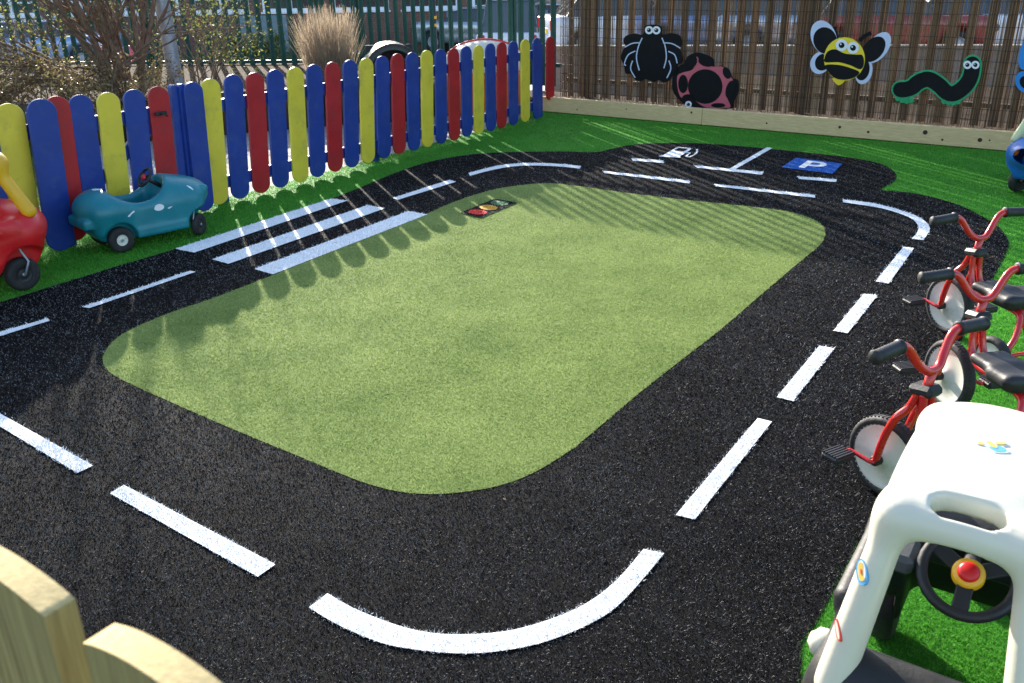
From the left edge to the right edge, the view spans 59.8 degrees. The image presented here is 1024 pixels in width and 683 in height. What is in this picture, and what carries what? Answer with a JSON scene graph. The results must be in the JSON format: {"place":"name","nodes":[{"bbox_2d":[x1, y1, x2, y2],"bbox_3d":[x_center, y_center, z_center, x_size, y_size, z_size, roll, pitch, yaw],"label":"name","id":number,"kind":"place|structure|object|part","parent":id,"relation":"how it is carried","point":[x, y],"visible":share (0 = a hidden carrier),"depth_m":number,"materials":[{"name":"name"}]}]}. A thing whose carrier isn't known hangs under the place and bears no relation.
{"place":"outdoors","nodes":[
{"label":"outdoors","id":0,"kind":"place"},
{"bbox_2d":[30,142,87,251],"bbox_3d":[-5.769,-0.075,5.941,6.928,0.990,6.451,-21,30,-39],"label":"lawn","id":1,"kind":"structure","parent":0,"point":[37,187],"depth_m":7.57,"materials":[{"name":"green plant"}]},
{"bbox_2d":[19,87,433,150],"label":"log wall","id":2,"kind":"structure","parent":1,"relation":"on","point":[23,107],"depth_m":9.80,"materials":[{"name":"brown wood"}]},
{"bbox_2d":[123,45,133,60],"bbox_3d":[-8.162,-5.811,19.200,0.430,1.100,0.430,-1,23,0],"label":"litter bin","id":3,"kind":"object","parent":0,"point":[130,51],"visible":0.18,"depth_m":18.87,"materials":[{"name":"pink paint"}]},
{"bbox_2d":[71,58,359,61],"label":"building verge","id":4,"kind":"structure","parent":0,"point":[266,59],"depth_m":27.41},
{"bbox_2d":[1,18,122,61],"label":"parked car","id":5,"kind":"object","parent":4,"relation":"on","point":[69,46],"visible":0.17,"depth_m":25.32,"materials":[{"name":"blue paint"}]},
{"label":"windows","id":6,"kind":"part","parent":5,"relation":"part of","materials":[{"name":"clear glass"}]},
{"bbox_2d":[211,31,257,59],"bbox_3d":[-8.716,-9.016,27.210,1.632,0.995,1.595,-16,27,-32],"label":"border shrub","id":7,"kind":"object","parent":4,"relation":"on","point":[226,46],"visible":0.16,"depth_m":26.93,"materials":[{"name":"green plant"}]},
{"bbox_2d":[221,34,268,59],"bbox_3d":[-8.043,-9.024,27.071,1.678,0.897,1.501,-1,23,0],"label":"border shrub","id":8,"kind":"object","parent":4,"relation":"on","point":[257,55],"visible":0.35,"depth_m":26.96,"materials":[{"name":"green plant"}]},
{"bbox_2d":[244,27,288,59],"bbox_3d":[-7.660,-9.055,27.053,1.789,0.956,1.242,-1,23,0],"label":"border shrub","id":9,"kind":"object","parent":4,"relation":"on","point":[276,45],"visible":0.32,"depth_m":27.02,"materials":[{"name":"green plant"}]},
{"bbox_2d":[274,25,308,58],"bbox_3d":[-6.537,-9.200,27.174,1.609,1.092,1.307,-1,23,0],"label":"border shrub","id":10,"kind":"object","parent":4,"relation":"on","point":[275,37],"visible":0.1,"depth_m":27.05,"materials":[{"name":"green plant"}]},
{"bbox_2d":[161,50,447,59],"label":"ground","id":11,"kind":"structure","parent":0,"point":[288,55],"depth_m":29.58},
{"bbox_2d":[0,63,434,136],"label":"planting bed","id":12,"kind":"object","parent":11,"relation":"on","point":[242,73],"depth_m":12.13,"materials":[{"name":"soil"}]},
{"bbox_2d":[0,2,67,101],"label":"evergreen shrub","id":13,"kind":"object","parent":12,"relation":"on","point":[47,48],"visible":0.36,"depth_m":9.60,"materials":[{"name":"green plant"}]},
{"bbox_2d":[0,20,194,113],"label":"hedge","id":14,"kind":"object","parent":12,"relation":"on","point":[75,88],"visible":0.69,"depth_m":8.94,"materials":[{"name":"brown plant"}]},
{"bbox_2d":[0,0,289,104],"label":"multi stem tree","id":15,"kind":"object","parent":12,"relation":"on","point":[103,10],"visible":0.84,"depth_m":8.98,"materials":[{"name":"brown plant"}]},
{"bbox_2d":[0,0,337,66],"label":"palisade fence","id":16,"kind":"object","parent":12,"relation":"on","point":[294,60],"visible":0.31,"depth_m":12.97,"materials":[{"name":"metal"}]},
{"bbox_2d":[155,0,183,84],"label":"steel pole","id":17,"kind":"object","parent":12,"relation":"on","point":[172,47],"visible":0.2,"depth_m":9.63,"materials":[{"name":"grey metal"}]},
{"bbox_2d":[83,0,290,83],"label":"evergreen shrub","id":18,"kind":"object","parent":12,"relation":"on","point":[200,69],"visible":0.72,"depth_m":10.69,"materials":[{"name":"green plant"}]},
{"bbox_2d":[286,2,367,82],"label":"ornamental grass","id":19,"kind":"object","parent":12,"relation":"on","point":[316,50],"depth_m":10.25,"materials":[{"name":"beige plant"}]},
{"bbox_2d":[342,0,561,85],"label":"palisade fence","id":20,"kind":"object","parent":12,"relation":"on","point":[512,21],"visible":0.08,"depth_m":11.65,"materials":[{"name":"green metal"}]},
{"bbox_2d":[0,0,654,54],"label":"brick building","id":21,"kind":"structure","parent":11,"relation":"on","point":[304,6],"depth_m":30.03,"materials":[{"name":"brown brick"}]},
{"bbox_2d":[0,0,41,18],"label":"window","id":22,"kind":"structure","parent":21,"relation":"in","point":[30,6],"depth_m":29.95,"materials":[{"name":"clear glass"}]},
{"bbox_2d":[51,0,104,17],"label":"window","id":23,"kind":"structure","parent":21,"relation":"in","point":[82,7],"depth_m":29.94,"materials":[{"name":"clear glass"}]},
{"bbox_2d":[121,0,179,15],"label":"window","id":24,"kind":"structure","parent":21,"relation":"in","point":[176,1],"depth_m":29.95,"materials":[{"name":"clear glass"}]},
{"bbox_2d":[194,0,250,14],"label":"window","id":25,"kind":"structure","parent":21,"relation":"in","point":[239,3],"depth_m":29.97,"materials":[{"name":"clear glass"}]},
{"bbox_2d":[239,15,289,51],"bbox_3d":[-8.403,-10.442,30.236,1.600,1.200,0.060,-1,23,0],"label":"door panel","id":26,"kind":"structure","parent":21,"relation":"in","point":[263,19],"depth_m":30.11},
{"bbox_2d":[261,0,314,13],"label":"window","id":27,"kind":"structure","parent":21,"relation":"in","point":[293,2],"depth_m":29.97,"materials":[{"name":"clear glass"}]},
{"bbox_2d":[335,0,390,12],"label":"window","id":28,"kind":"structure","parent":21,"relation":"in","point":[337,2],"depth_m":29.98,"materials":[{"name":"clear glass"}]},
{"bbox_2d":[401,0,456,11],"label":"window","id":29,"kind":"structure","parent":21,"relation":"in","point":[426,4],"depth_m":29.98,"materials":[{"name":"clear glass"}]},
{"bbox_2d":[472,0,485,5],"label":"window","id":30,"kind":"structure","parent":21,"relation":"in","point":[474,2],"depth_m":29.98,"materials":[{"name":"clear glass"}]},
{"bbox_2d":[545,0,562,4],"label":"window","id":31,"kind":"structure","parent":21,"relation":"in","point":[547,1],"depth_m":30.00,"materials":[{"name":"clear glass"}]},
{"bbox_2d":[530,90,1018,151],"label":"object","id":32,"kind":"object","parent":11,"relation":"on","point":[556,94],"visible":0.11,"depth_m":9.43,"materials":[{"name":"wood"}]},
{"bbox_2d":[543,96,1023,150],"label":"timber edging","id":33,"kind":"object","parent":32,"relation":"on","point":[990,139],"visible":0.96,"depth_m":9.18,"materials":[{"name":"brown wood"}]},
{"bbox_2d":[567,0,1022,127],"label":"palisade fence","id":34,"kind":"object","parent":32,"relation":"on","point":[794,96],"visible":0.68,"depth_m":9.26,"materials":[{"name":"brown wood"}]},
{"bbox_2d":[560,0,1023,130],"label":"reed screen","id":35,"kind":"object","parent":34,"relation":"attached to","point":[594,68],"visible":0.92,"depth_m":9.25,"materials":[{"name":"plant"}]},
{"bbox_2d":[621,25,682,81],"bbox_3d":[1.581,-3.262,10.085,0.775,0.619,0.019,14,27,32],"label":"spider plaque","id":36,"kind":"object","parent":35,"relation":"attached to","point":[652,53],"visible":1,"depth_m":10.08,"materials":[{"name":"black paint"}]},
{"bbox_2d":[672,52,738,108],"bbox_3d":[2.132,-2.879,9.838,0.786,0.596,0.023,14,27,32],"label":"ladybird plaque","id":37,"kind":"object","parent":35,"relation":"attached to","point":[700,80],"visible":0.98,"depth_m":9.84,"materials":[{"name":"pink paint"}]},
{"bbox_2d":[810,20,890,84],"bbox_3d":[3.364,-2.884,8.922,0.789,0.618,0.025,14,27,32],"label":"bee plaque","id":38,"kind":"object","parent":35,"relation":"attached to","point":[840,60],"visible":1,"depth_m":8.94,"materials":[{"name":"yellow paint"}]},
{"bbox_2d":[891,55,981,105],"bbox_3d":[4.068,-2.516,8.557,0.774,0.484,0.020,14,27,32],"label":"caterpillar plaque","id":39,"kind":"object","parent":35,"relation":"attached to","point":[947,92],"visible":1,"depth_m":8.54,"materials":[{"name":"paint"}]},
{"bbox_2d":[1015,42,1023,91],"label":"butterfly plaque","id":40,"kind":"object","parent":35,"relation":"attached to","point":[1019,80],"visible":1,"depth_m":8.14,"materials":[{"name":"blue plastic"}]},
{"bbox_2d":[545,44,1021,96],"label":"wall","id":41,"kind":"structure","parent":11,"relation":"on","point":[688,50],"depth_m":17.32,"materials":[{"name":"brick"}]},
{"bbox_2d":[648,74,1023,123],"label":"litter strip","id":42,"kind":"object","parent":11,"relation":"on","point":[758,82],"depth_m":12.94,"materials":[{"name":"brown plant"}]},
{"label":"platform","id":43,"kind":"structure","parent":11,"relation":"on","visible":0},
{"bbox_2d":[0,111,1023,682],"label":"artificial grass","id":44,"kind":"structure","parent":43,"relation":"on","point":[928,635],"depth_m":6.84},
{"bbox_2d":[0,152,46,290],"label":"toy coupe","id":45,"kind":"object","parent":44,"relation":"on","point":[23,226],"visible":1,"depth_m":4.91,"materials":[{"name":"red plastic"}]},
{"bbox_2d":[0,99,76,250],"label":"picket fence","id":46,"kind":"object","parent":44,"relation":"on","point":[40,130],"visible":0.76,"depth_m":5.47,"materials":[{"name":"blue paint"}]},
{"bbox_2d":[68,167,207,252],"bbox_3d":[-2.417,-0.893,5.836,0.880,0.474,0.389,-22,31,-40],"label":"ride on car","id":47,"kind":"object","parent":44,"relation":"on","point":[158,203],"visible":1,"depth_m":5.72,"materials":[{"name":"teal plastic"}]},
{"bbox_2d":[167,82,213,210],"bbox_3d":[-2.314,-1.392,6.419,0.095,0.917,0.284,14,27,31],"label":"gate post","id":48,"kind":"object","parent":44,"relation":"on","point":[189,126],"visible":0.73,"depth_m":6.36,"materials":[{"name":"blue paint"}]},
{"bbox_2d":[47,86,176,240],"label":"picket gate","id":49,"kind":"structure","parent":48,"relation":"attached to","point":[80,122],"depth_m":5.92,"materials":[{"name":"red paint"}]},
{"bbox_2d":[201,36,554,204],"bbox_3d":[-0.900,-2.299,8.535,0.176,0.953,5.436,13,27,30],"label":"picket fence","id":50,"kind":"object","parent":44,"relation":"on","point":[377,139],"visible":0.97,"depth_m":7.80,"materials":[{"name":"yellow paint"}]},
{"bbox_2d":[0,142,1010,682],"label":"play road","id":51,"kind":"structure","parent":44,"relation":"on","point":[738,582],"depth_m":3.01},
{"bbox_2d":[0,318,49,335],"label":"road marking","id":52,"kind":"object","parent":51,"relation":"on","point":[10,330],"visible":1,"depth_m":4.48,"materials":[{"name":"white paint"}]},
{"bbox_2d":[0,412,92,472],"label":"road marking","id":53,"kind":"object","parent":51,"relation":"on","point":[62,455],"visible":1,"depth_m":3.35,"materials":[{"name":"white paint"}]},
{"bbox_2d":[0,546,220,682],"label":"timber fence","id":54,"kind":"object","parent":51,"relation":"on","point":[42,638],"visible":1,"depth_m":0.68,"materials":[{"name":"brown wood"}]},
{"bbox_2d":[82,271,194,307],"bbox_3d":[-2.081,-0.304,5.002,0.073,0.011,0.707,13,27,30],"label":"road marking","id":55,"kind":"object","parent":51,"relation":"on","point":[137,289],"visible":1,"depth_m":4.98,"materials":[{"name":"white paint"}]},
{"bbox_2d":[111,484,274,576],"bbox_3d":[-1.046,0.590,2.849,0.804,0.009,0.092,15,28,33],"label":"road marking","id":56,"kind":"object","parent":51,"relation":"on","point":[240,556],"visible":1,"depth_m":2.82,"materials":[{"name":"white paint"}]},
{"bbox_2d":[176,198,346,251],"bbox_3d":[-1.704,-0.839,6.253,0.200,0.011,1.518,12,26,28],"label":"road marking","id":57,"kind":"object","parent":51,"relation":"on","point":[208,242],"visible":1,"depth_m":6.16,"materials":[{"name":"white paint"}]},
{"bbox_2d":[213,205,383,263],"bbox_3d":[-1.397,-0.750,6.030,0.202,0.011,1.536,12,26,29],"label":"road marking","id":58,"kind":"object","parent":51,"relation":"on","point":[261,246],"visible":1,"depth_m":5.96,"materials":[{"name":"white paint"}]},
{"bbox_2d":[255,211,426,273],"bbox_3d":[-1.075,-0.678,5.847,0.216,0.011,1.552,13,26,29],"label":"road marking","id":59,"kind":"object","parent":51,"relation":"on","point":[293,259],"visible":1,"depth_m":5.76,"materials":[{"name":"white paint"}]},
{"bbox_2d":[394,179,454,199],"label":"road marking","id":60,"kind":"object","parent":51,"relation":"on","point":[430,187],"visible":1,"depth_m":7.11,"materials":[{"name":"white paint"}]},
{"bbox_2d":[100,182,825,494],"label":"grass island","id":61,"kind":"structure","parent":51,"relation":"on","point":[509,385],"depth_m":4.36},
{"bbox_2d":[461,199,515,216],"bbox_3d":[-0.173,-0.987,6.532,0.242,0.011,0.513,14,27,31],"label":"traffic light symbol","id":62,"kind":"object","parent":61,"relation":"on","point":[487,208],"visible":1,"depth_m":6.52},
{"bbox_2d":[309,547,663,655],"bbox_3d":[-0.029,0.736,2.465,1.054,0.008,0.348,-5,23,-10],"label":"road marking","id":63,"kind":"object","parent":51,"relation":"on","point":[333,609],"visible":1,"depth_m":2.40,"materials":[{"name":"white paint"}]},
{"bbox_2d":[469,162,580,175],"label":"road marking","id":64,"kind":"object","parent":51,"relation":"on","point":[518,164],"visible":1,"depth_m":7.88,"materials":[{"name":"white paint"}]},
{"bbox_2d":[603,171,689,182],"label":"road marking","id":65,"kind":"object","parent":51,"relation":"on","point":[658,178],"visible":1,"depth_m":7.39,"materials":[{"name":"white paint"}]},
{"bbox_2d":[631,158,665,162],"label":"road marking","id":66,"kind":"object","parent":51,"relation":"on","point":[647,160],"visible":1,"depth_m":8.02,"materials":[{"name":"white paint"}]},
{"bbox_2d":[661,147,698,157],"bbox_3d":[1.590,-1.765,8.301,0.289,0.010,0.516,12,26,28],"label":"fuel pump symbol","id":67,"kind":"object","parent":51,"relation":"on","point":[677,152],"visible":1,"depth_m":8.30,"materials":[{"name":"white paint"}]},
{"bbox_2d":[676,148,687,150],"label":"pump window","id":68,"kind":"structure","parent":67,"relation":"in","point":[678,149],"depth_m":8.42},
{"bbox_2d":[674,418,771,519],"bbox_3d":[0.765,0.431,3.152,0.084,0.010,0.791,14,27,31],"label":"road marking","id":69,"kind":"object","parent":51,"relation":"on","point":[705,492],"visible":1,"depth_m":3.10,"materials":[{"name":"white paint"}]},
{"bbox_2d":[694,165,762,174],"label":"road marking","id":70,"kind":"object","parent":51,"relation":"on","point":[738,170],"visible":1,"depth_m":7.59,"materials":[{"name":"white paint"}]},
{"bbox_2d":[731,147,771,168],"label":"road marking","id":71,"kind":"object","parent":51,"relation":"on","point":[752,157],"visible":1,"depth_m":8.05,"materials":[{"name":"white paint"}]},
{"bbox_2d":[714,184,814,197],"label":"road marking","id":72,"kind":"object","parent":51,"relation":"on","point":[773,191],"visible":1,"depth_m":6.89,"materials":[{"name":"white paint"}]},
{"bbox_2d":[777,345,834,400],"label":"road marking","id":73,"kind":"object","parent":51,"relation":"on","point":[795,386],"visible":1,"depth_m":3.83,"materials":[{"name":"white paint"}]},
{"bbox_2d":[783,158,841,173],"bbox_3d":[2.611,-1.530,7.708,0.490,0.012,0.464,16,28,34],"label":"parking symbol","id":74,"kind":"object","parent":51,"relation":"on","point":[813,165],"visible":1,"depth_m":7.69,"materials":[{"name":"blue paint"}]},
{"bbox_2d":[797,176,836,181],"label":"road marking","id":75,"kind":"object","parent":51,"relation":"on","point":[818,179],"visible":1,"depth_m":7.23,"materials":[{"name":"white paint"}]},
{"bbox_2d":[833,293,876,332],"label":"road marking","id":76,"kind":"object","parent":51,"relation":"on","point":[855,313],"visible":1,"depth_m":4.48,"materials":[{"name":"white paint"}]},
{"bbox_2d":[843,199,930,239],"bbox_3d":[2.645,-0.862,6.132,0.328,0.011,1.086,-3,23,-6],"label":"road marking","id":77,"kind":"object","parent":51,"relation":"on","point":[923,231],"visible":0.98,"depth_m":6.12,"materials":[{"name":"white paint"}]},
{"bbox_2d":[874,246,913,282],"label":"road marking","id":78,"kind":"object","parent":51,"relation":"on","point":[892,269],"visible":1,"depth_m":5.15,"materials":[{"name":"white paint"}]},
{"bbox_2d":[822,316,990,493],"bbox_3d":[1.342,0.300,2.683,0.512,0.618,0.739,-13,26,-27],"label":"tricycle","id":79,"kind":"object","parent":44,"relation":"on","point":[874,451],"visible":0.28,"depth_m":2.85,"materials":[{"name":"metal"}]},
{"bbox_2d":[802,402,1023,682],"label":"toy coupe","id":80,"kind":"object","parent":44,"relation":"on","point":[947,514],"visible":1,"depth_m":1.79,"materials":[{"name":"white plastic"}]},
{"bbox_2d":[892,262,1023,411],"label":"tricycle","id":81,"kind":"object","parent":44,"relation":"on","point":[956,380],"visible":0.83,"depth_m":3.27,"materials":[{"name":"red metal"}]},
{"bbox_2d":[902,207,1023,375],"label":"tricycle","id":82,"kind":"object","parent":44,"relation":"on","point":[949,303],"visible":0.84,"depth_m":3.99,"materials":[{"name":"red metal"}]},
{"bbox_2d":[1006,119,1023,191],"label":"toy coupe","id":83,"kind":"object","parent":44,"relation":"on","point":[1015,157],"visible":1,"depth_m":6.59,"materials":[{"name":"blue plastic"}]},
{"bbox_2d":[99,111,530,196],"bbox_3d":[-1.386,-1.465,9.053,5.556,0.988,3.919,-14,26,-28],"label":"block paving","id":84,"kind":"structure","parent":0,"point":[249,163],"depth_m":8.84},
{"bbox_2d":[364,41,420,127],"bbox_3d":[-1.302,-2.803,9.755,0.650,0.924,0.630,-5,23,-11],"label":"car","id":85,"kind":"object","parent":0,"point":[388,50],"depth_m":9.73,"materials":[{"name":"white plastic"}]},
{"bbox_2d":[433,0,437,50],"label":"lamp post","id":86,"kind":"object","parent":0,"point":[435,24],"visible":0.27,"depth_m":16.00,"materials":[{"name":"grey metal"}]},
{"bbox_2d":[446,38,519,114],"bbox_3d":[-0.325,-3.243,10.841,1.077,0.856,0.757,-1,23,0],"label":"car","id":87,"kind":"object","parent":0,"point":[473,43],"depth_m":10.60,"materials":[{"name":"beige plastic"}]},
{"bbox_2d":[476,0,547,44],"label":"parked car","id":88,"kind":"object","parent":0,"point":[505,19],"visible":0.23,"depth_m":23.85,"materials":[{"name":"white paint"}]},
{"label":"windows","id":89,"kind":"part","parent":88,"relation":"part of","materials":[{"name":"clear glass"}]},
{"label":"car park","id":90,"kind":"structure","parent":0,"visible":0},
{"bbox_2d":[411,6,484,50],"bbox_3d":[-1.131,-10.464,29.769,4.215,1.387,1.750,7,24,18],"label":"parked car","id":91,"kind":"object","parent":90,"relation":"on","point":[455,26],"visible":0.2,"depth_m":29.22,"materials":[{"name":"silver metal"}]},
{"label":"windows","id":92,"kind":"part","parent":91,"relation":"part of","materials":[{"name":"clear glass"}]},
{"bbox_2d":[546,4,559,13],"bbox_3d":[1.540,-11.094,31.152,1.750,1.387,4.215,7,24,18],"label":"parked car","id":93,"kind":"object","parent":90,"relation":"on","point":[548,7],"visible":0.02,"depth_m":29.57,"materials":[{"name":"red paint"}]},
{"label":"raised car park","id":94,"kind":"structure","parent":0,"visible":0},
{"bbox_2d":[538,0,654,44],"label":"parked car","id":95,"kind":"object","parent":94,"relation":"on","point":[559,11],"visible":0.1,"depth_m":21.80,"materials":[{"name":"white paint"}]},
{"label":"windows","id":96,"kind":"part","parent":95,"relation":"part of","materials":[{"name":"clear glass"}]},
{"bbox_2d":[635,0,761,44],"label":"parked car","id":97,"kind":"object","parent":94,"relation":"on","point":[689,32],"visible":0.12,"depth_m":21.50,"materials":[{"name":"blue paint"}]},
{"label":"windows","id":98,"kind":"part","parent":97,"relation":"part of","materials":[{"name":"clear glass"}]},
{"bbox_2d":[714,0,826,44],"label":"parked car","id":99,"kind":"object","parent":94,"relation":"on","point":[718,39],"visible":0.15,"depth_m":21.09,"materials":[{"name":"silver metal"}]},
{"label":"windows","id":100,"kind":"part","parent":99,"relation":"part of","materials":[{"name":"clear glass"}]},
{"bbox_2d":[821,0,999,43],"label":"parked car","id":101,"kind":"object","parent":94,"relation":"on","point":[890,27],"visible":0.13,"depth_m":20.02,"materials":[{"name":"red paint"}]},
{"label":"windows","id":102,"kind":"part","parent":101,"relation":"part of","materials":[{"name":"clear glass"}]},
{"bbox_2d":[926,0,1023,43],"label":"parked car","id":103,"kind":"object","parent":94,"relation":"on","point":[983,12],"visible":0.12,"depth_m":20.07,"materials":[{"name":"white paint"}]},
{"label":"windows","id":104,"kind":"part","parent":103,"relation":"part of","materials":[{"name":"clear glass"}]}
]}

